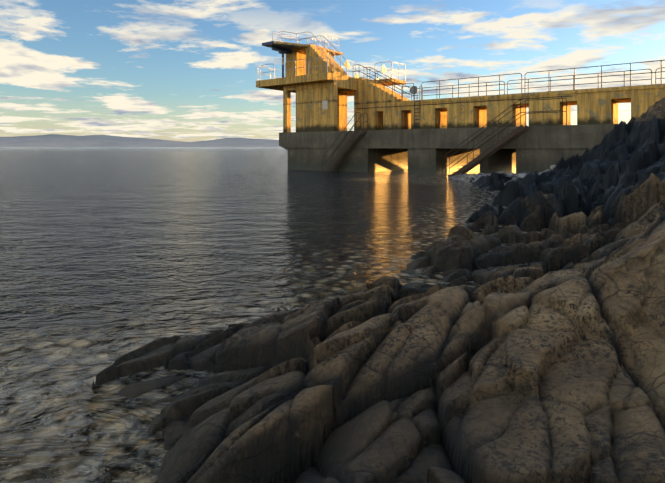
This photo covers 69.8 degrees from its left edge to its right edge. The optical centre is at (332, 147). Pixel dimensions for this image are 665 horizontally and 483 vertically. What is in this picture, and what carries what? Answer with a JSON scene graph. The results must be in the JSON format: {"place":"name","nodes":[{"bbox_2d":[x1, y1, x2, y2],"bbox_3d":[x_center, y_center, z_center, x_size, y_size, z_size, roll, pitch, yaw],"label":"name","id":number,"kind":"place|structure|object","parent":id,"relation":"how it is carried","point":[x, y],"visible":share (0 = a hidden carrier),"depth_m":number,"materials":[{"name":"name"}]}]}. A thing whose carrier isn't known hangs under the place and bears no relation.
{"place":"outdoors","nodes":[
{"label":"outdoors","id":0,"kind":"place"},
{"bbox_2d":[0,134,280,146],"bbox_3d":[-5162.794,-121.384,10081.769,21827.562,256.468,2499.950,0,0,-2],"label":"distant hills","id":1,"kind":"structure","parent":0,"point":[53,140],"depth_m":9011.16,"materials":[{"name":"grey"}]},
{"bbox_2d":[0,147,608,482],"bbox_3d":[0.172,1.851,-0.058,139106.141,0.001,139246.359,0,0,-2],"label":"sea water","id":2,"kind":"structure","parent":0,"point":[109,256],"depth_m":7.84,"materials":[{"name":"grey liquid"}]},
{"bbox_2d":[0,0,664,141],"label":"sky","id":3,"kind":"structure","parent":0,"point":[174,70],"materials":[{"name":"blue"}]},
{"bbox_2d":[325,129,365,171],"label":"staircase","id":4,"kind":"structure","parent":0,"point":[344,148],"depth_m":35.02,"materials":[{"name":"concrete"}]},
{"bbox_2d":[322,112,367,171],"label":"stair tower handrails","id":5,"kind":"object","parent":4,"relation":"attached to","point":[347,134],"visible":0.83,"depth_m":34.65,"materials":[{"name":"grey metal"}]},
{"bbox_2d":[92,97,664,482],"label":"shore rock","id":6,"kind":"object","parent":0,"point":[530,371],"visible":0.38,"depth_m":3.30,"materials":[{"name":"grey stone"}]},
{"bbox_2d":[279,124,614,174],"bbox_3d":[17.346,0.916,28.704,48.300,4.270,8.800,0,0,37],"label":"pier base","id":7,"kind":"object","parent":6,"relation":"on","point":[538,149],"visible":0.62,"depth_m":32.05,"materials":[{"name":"grey concrete"}]},
{"bbox_2d":[256,41,664,131],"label":"diving tower pier","id":8,"kind":"structure","parent":7,"relation":"on","point":[314,88],"depth_m":36.59,"materials":[{"name":"yellow concrete"}]},
{"bbox_2d":[262,41,303,77],"bbox_3d":[-3.945,-6.952,38.081,2.700,2.565,2.640,0,0,37],"label":"blue board support","id":9,"kind":"object","parent":8,"relation":"on","point":[282,49],"visible":0.88,"depth_m":38.00,"materials":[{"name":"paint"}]},
{"bbox_2d":[282,57,326,108],"bbox_3d":[-2.282,-5.219,38.474,4.639,4.500,0.210,0,0,33],"label":"sign","id":10,"kind":"object","parent":8,"relation":"attached to","point":[324,104],"visible":0.88,"depth_m":37.34,"materials":[{"name":"white metal"}]},
{"bbox_2d":[258,31,405,80],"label":"tower railings","id":11,"kind":"object","parent":8,"relation":"on","point":[321,45],"visible":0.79,"depth_m":38.82,"materials":[{"name":"white metal"}]},
{"bbox_2d":[344,60,385,83],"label":"diamond warning signs","id":12,"kind":"object","parent":8,"relation":"attached to","point":[383,68],"visible":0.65,"depth_m":39.08,"materials":[{"name":"yellow metal"}]},
{"bbox_2d":[353,60,664,128],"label":"deck railings","id":13,"kind":"object","parent":8,"relation":"on","point":[504,84],"visible":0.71,"depth_m":33.10,"materials":[{"name":"metal"}]},
{"bbox_2d":[410,86,417,93],"bbox_3d":[6.126,-4.299,35.913,0.660,0.660,0.060,0,0,38],"label":"round sign","id":14,"kind":"object","parent":13,"relation":"attached to","point":[412,90],"visible":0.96,"depth_m":35.89,"materials":[{"name":"grey metal"}]},
{"bbox_2d":[448,165,555,185],"bbox_3d":[8.585,1.452,26.255,7.075,1.133,5.822,0,0,37],"label":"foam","id":15,"kind":"object","parent":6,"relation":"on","point":[461,177],"visible":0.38,"depth_m":24.81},
{"bbox_2d":[448,125,528,176],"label":"water stair","id":16,"kind":"structure","parent":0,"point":[495,147],"depth_m":28.34,"materials":[{"name":"concrete"}]},
{"bbox_2d":[443,96,566,174],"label":"water stair handrails","id":17,"kind":"object","parent":16,"relation":"attached to","point":[562,111],"visible":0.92,"depth_m":27.95,"materials":[{"name":"metal"}]}
]}

